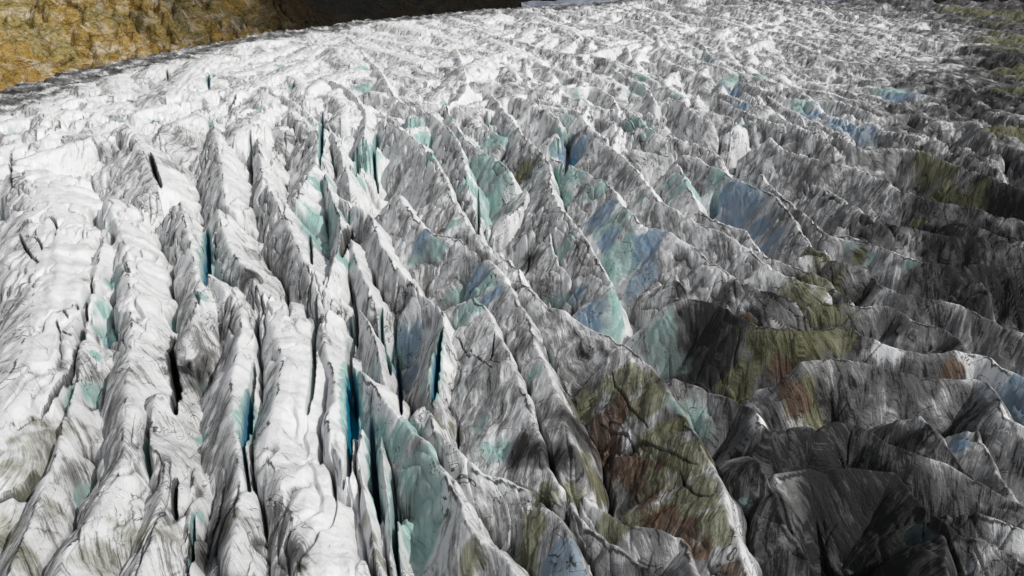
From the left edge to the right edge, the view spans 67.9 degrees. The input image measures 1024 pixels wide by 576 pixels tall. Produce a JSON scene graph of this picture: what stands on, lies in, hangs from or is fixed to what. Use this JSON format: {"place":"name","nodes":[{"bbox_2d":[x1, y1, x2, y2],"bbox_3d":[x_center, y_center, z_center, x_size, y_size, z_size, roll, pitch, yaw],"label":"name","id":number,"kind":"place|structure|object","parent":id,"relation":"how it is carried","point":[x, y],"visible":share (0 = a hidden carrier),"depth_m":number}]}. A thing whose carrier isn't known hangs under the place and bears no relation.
{"place":"outdoors","nodes":[
{"label":"outdoors","id":0,"kind":"place"},
{"bbox_2d":[0,0,322,90],"bbox_3d":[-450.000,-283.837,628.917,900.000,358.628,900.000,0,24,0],"label":"hillside","id":1,"kind":"structure","parent":0,"point":[41,40],"depth_m":542.99},
{"bbox_2d":[0,0,1023,575],"bbox_3d":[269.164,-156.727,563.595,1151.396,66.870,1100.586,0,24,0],"label":"glacier","id":2,"kind":"object","parent":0,"point":[932,64],"visible":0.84,"depth_m":349.54},
{"bbox_2d":[0,169,102,555],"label":"ice ridge","id":3,"kind":"structure","parent":2,"relation":"on","point":[50,233],"depth_m":134.45},
{"bbox_2d":[0,226,116,575],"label":"ice ridge","id":4,"kind":"structure","parent":2,"relation":"on","point":[44,527],"depth_m":99.80},
{"bbox_2d":[44,198,203,575],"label":"ice ridge","id":5,"kind":"structure","parent":2,"relation":"on","point":[100,540],"depth_m":115.69},
{"bbox_2d":[90,124,202,225],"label":"ice ridge","id":6,"kind":"structure","parent":2,"relation":"on","point":[138,170],"depth_m":223.99},
{"bbox_2d":[120,393,202,575],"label":"ice ridge","id":7,"kind":"structure","parent":2,"relation":"on","point":[159,547],"depth_m":93.61},
{"bbox_2d":[155,201,220,395],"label":"ice ridge","id":8,"kind":"structure","parent":2,"relation":"on","point":[187,254],"depth_m":144.37},
{"bbox_2d":[182,468,212,575],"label":"ice fin","id":9,"kind":"object","parent":2,"relation":"on","point":[196,529],"visible":1,"depth_m":90.53},
{"bbox_2d":[187,120,261,241],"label":"ice ridge","id":10,"kind":"structure","parent":2,"relation":"on","point":[218,167],"depth_m":213.70},
{"bbox_2d":[198,274,268,575],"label":"ice ridge","id":11,"kind":"structure","parent":2,"relation":"on","point":[230,402],"depth_m":103.88},
{"bbox_2d":[204,209,288,313],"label":"ice ridge","id":12,"kind":"structure","parent":2,"relation":"on","point":[238,261],"depth_m":161.93},
{"bbox_2d":[249,137,289,195],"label":"ice ridge","id":13,"kind":"structure","parent":2,"relation":"on","point":[267,164],"depth_m":241.12},
{"bbox_2d":[251,175,358,346],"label":"ice ridge","id":14,"kind":"structure","parent":2,"relation":"on","point":[295,253],"depth_m":169.93},
{"bbox_2d":[286,107,336,244],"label":"ice ridge","id":15,"kind":"structure","parent":2,"relation":"on","point":[310,162],"depth_m":224.87},
{"bbox_2d":[253,301,424,575],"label":"ice ridge","id":16,"kind":"structure","parent":2,"relation":"on","point":[313,525],"depth_m":95.82},
{"bbox_2d":[316,309,361,514],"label":"ice ridge","id":17,"kind":"structure","parent":2,"relation":"on","point":[341,426],"depth_m":111.72},
{"bbox_2d":[322,174,357,306],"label":"ice ridge","id":18,"kind":"structure","parent":2,"relation":"on","point":[341,238],"depth_m":177.79},
{"bbox_2d":[327,125,379,217],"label":"serac","id":19,"kind":"object","parent":2,"relation":"on","point":[353,189],"visible":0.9,"depth_m":222.72},
{"bbox_2d":[320,76,389,185],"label":"serac","id":20,"kind":"object","parent":2,"relation":"on","point":[369,153],"visible":1,"depth_m":262.67},
{"bbox_2d":[356,429,388,575],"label":"ice fin","id":21,"kind":"object","parent":2,"relation":"on","point":[373,536],"visible":0.98,"depth_m":91.38},
{"bbox_2d":[349,241,398,365],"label":"serac","id":22,"kind":"object","parent":2,"relation":"on","point":[370,304],"visible":0.95,"depth_m":148.61},
{"bbox_2d":[352,308,405,414],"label":"ice fin","id":23,"kind":"object","parent":2,"relation":"on","point":[380,368],"visible":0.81,"depth_m":131.43},
{"bbox_2d":[338,198,426,318],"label":"serac","id":24,"kind":"object","parent":2,"relation":"on","point":[397,286],"visible":0.81,"depth_m":164.44},
{"bbox_2d":[359,49,416,120],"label":"ice ridge","id":25,"kind":"structure","parent":2,"relation":"on","point":[397,107],"depth_m":334.23},
{"bbox_2d":[376,437,413,575],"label":"ice fin","id":26,"kind":"object","parent":2,"relation":"on","point":[400,550],"visible":0.99,"depth_m":94.66},
{"bbox_2d":[374,119,456,210],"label":"serac","id":27,"kind":"object","parent":2,"relation":"on","point":[415,176],"visible":0.79,"depth_m":241.53},
{"bbox_2d":[396,294,458,449],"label":"ice ridge","id":28,"kind":"structure","parent":2,"relation":"on","point":[425,328],"depth_m":128.56},
{"bbox_2d":[356,371,528,575],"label":"ice ridge","id":29,"kind":"structure","parent":2,"relation":"on","point":[454,539],"depth_m":94.55},
{"bbox_2d":[413,104,492,234],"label":"ice ridge","id":30,"kind":"structure","parent":2,"relation":"on","point":[450,155],"depth_m":234.61},
{"bbox_2d":[431,82,474,116],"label":"ice ridge","id":31,"kind":"structure","parent":2,"relation":"on","point":[463,96],"depth_m":327.70},
{"bbox_2d":[465,196,488,245],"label":"ice fin","id":32,"kind":"object","parent":2,"relation":"on","point":[471,211],"visible":0.37,"depth_m":195.32},
{"bbox_2d":[443,107,523,220],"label":"ice ridge","id":33,"kind":"structure","parent":2,"relation":"on","point":[498,184],"depth_m":229.81},
{"bbox_2d":[374,195,611,514],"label":"ice ridge","id":34,"kind":"structure","parent":2,"relation":"on","point":[575,461],"depth_m":128.44},
{"bbox_2d":[410,407,591,575],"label":"ice ridge","id":35,"kind":"structure","parent":2,"relation":"on","point":[529,533],"depth_m":90.42},
{"bbox_2d":[443,298,568,525],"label":"ice ridge","id":36,"kind":"structure","parent":2,"relation":"on","point":[493,410],"depth_m":109.72},
{"bbox_2d":[508,95,568,150],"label":"serac","id":37,"kind":"object","parent":2,"relation":"on","point":[546,123],"visible":0.88,"depth_m":298.03},
{"bbox_2d":[515,230,572,308],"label":"ice fin","id":38,"kind":"object","parent":2,"relation":"on","point":[547,277],"visible":0.72,"depth_m":164.56},
{"bbox_2d":[531,59,584,86],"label":"serac","id":39,"kind":"object","parent":2,"relation":"on","point":[564,78],"visible":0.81,"depth_m":382.14},
{"bbox_2d":[482,92,635,345],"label":"ice ridge","id":40,"kind":"structure","parent":2,"relation":"on","point":[593,303],"depth_m":177.27},
{"bbox_2d":[553,85,621,114],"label":"serac","id":41,"kind":"object","parent":2,"relation":"on","point":[600,97],"visible":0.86,"depth_m":345.49},
{"bbox_2d":[416,193,763,575],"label":"ice ridge","id":42,"kind":"structure","parent":2,"relation":"on","point":[665,477],"depth_m":104.42},
{"bbox_2d":[566,498,656,575],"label":"ice ridge","id":43,"kind":"structure","parent":2,"relation":"on","point":[602,556],"depth_m":84.02},
{"bbox_2d":[616,46,632,62],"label":"serac","id":44,"kind":"object","parent":2,"relation":"on","point":[625,55],"visible":0.92,"depth_m":456.98},
{"bbox_2d":[605,67,663,121],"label":"serac","id":45,"kind":"object","parent":2,"relation":"on","point":[651,106],"visible":0.91,"depth_m":344.06},
{"bbox_2d":[576,496,699,575],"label":"ice ridge","id":46,"kind":"structure","parent":2,"relation":"on","point":[657,552],"depth_m":84.95},
{"bbox_2d":[549,157,812,331],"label":"ice ridge","id":47,"kind":"structure","parent":2,"relation":"on","point":[636,258],"depth_m":170.74},
{"bbox_2d":[642,133,731,177],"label":"ice ridge","id":48,"kind":"structure","parent":2,"relation":"on","point":[674,147],"depth_m":253.96},
{"bbox_2d":[666,97,720,154],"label":"serac","id":49,"kind":"object","parent":2,"relation":"on","point":[689,125],"visible":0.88,"depth_m":289.66},
{"bbox_2d":[675,36,718,61],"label":"serac","id":50,"kind":"object","parent":2,"relation":"on","point":[703,47],"visible":0.76,"depth_m":471.13},
{"bbox_2d":[565,131,836,308],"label":"ice ridge","id":51,"kind":"structure","parent":2,"relation":"on","point":[623,177],"depth_m":181.44},
{"bbox_2d":[622,149,871,303],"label":"ice ridge","id":52,"kind":"structure","parent":2,"relation":"on","point":[767,222],"depth_m":198.00},
{"bbox_2d":[652,164,854,305],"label":"ice ridge","id":53,"kind":"structure","parent":2,"relation":"on","point":[673,187],"depth_m":186.64},
{"bbox_2d":[716,456,820,575],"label":"ice ridge","id":54,"kind":"structure","parent":2,"relation":"on","point":[773,547],"depth_m":88.99},
{"bbox_2d":[773,61,817,81],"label":"ice ridge","id":55,"kind":"structure","parent":2,"relation":"on","point":[795,71],"depth_m":399.21},
{"bbox_2d":[747,174,871,272],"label":"ice ridge","id":56,"kind":"structure","parent":2,"relation":"on","point":[834,248],"depth_m":172.03},
{"bbox_2d":[624,298,1023,425],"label":"ice ridge","id":57,"kind":"structure","parent":2,"relation":"on","point":[708,347],"depth_m":129.14},
{"bbox_2d":[664,379,1023,529],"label":"ice ridge","id":58,"kind":"structure","parent":2,"relation":"on","point":[725,428],"depth_m":100.92},
{"bbox_2d":[769,468,956,575],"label":"ice ridge","id":59,"kind":"structure","parent":2,"relation":"on","point":[852,521],"depth_m":91.06},
{"bbox_2d":[735,359,1023,500],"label":"ice ridge","id":60,"kind":"structure","parent":2,"relation":"on","point":[815,395],"depth_m":116.98},
{"bbox_2d":[744,150,1023,242],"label":"ice ridge","id":61,"kind":"structure","parent":2,"relation":"on","point":[788,176],"depth_m":210.26},
{"bbox_2d":[800,302,969,353],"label":"ice ridge","id":62,"kind":"structure","parent":2,"relation":"on","point":[891,327],"depth_m":136.72},
{"bbox_2d":[816,100,967,129],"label":"ice ridge","id":63,"kind":"structure","parent":2,"relation":"on","point":[910,119],"depth_m":292.02},
{"bbox_2d":[793,127,1023,221],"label":"ice ridge","id":64,"kind":"structure","parent":2,"relation":"on","point":[926,175],"depth_m":236.76},
{"bbox_2d":[796,188,1023,267],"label":"ice ridge","id":65,"kind":"structure","parent":2,"relation":"on","point":[825,212],"depth_m":175.57},
{"bbox_2d":[868,416,974,480],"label":"ice fin","id":66,"kind":"object","parent":2,"relation":"on","point":[920,435],"visible":0.43,"depth_m":104.31},
{"bbox_2d":[835,235,1023,332],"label":"ice ridge","id":67,"kind":"structure","parent":2,"relation":"on","point":[906,275],"depth_m":153.66},
{"bbox_2d":[845,263,1023,377],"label":"ice ridge","id":68,"kind":"structure","parent":2,"relation":"on","point":[973,332],"depth_m":134.83},
{"bbox_2d":[923,516,1023,575],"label":"ice ridge","id":69,"kind":"structure","parent":2,"relation":"on","point":[971,556],"depth_m":82.29},
{"bbox_2d":[926,512,1023,562],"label":"ice ridge","id":70,"kind":"structure","parent":2,"relation":"on","point":[996,534],"depth_m":87.66},
{"bbox_2d":[975,87,1023,106],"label":"ice ridge","id":71,"kind":"structure","parent":2,"relation":"on","point":[991,92],"depth_m":328.63},
{"bbox_2d":[305,0,1023,25],"bbox_3d":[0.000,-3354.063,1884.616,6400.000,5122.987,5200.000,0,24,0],"label":"mountainside","id":72,"kind":"structure","parent":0,"point":[329,12],"depth_m":1615.33},
{"bbox_2d":[521,0,937,6],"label":"snowfield","id":73,"kind":"structure","parent":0,"point":[538,3],"depth_m":1608.03}
]}

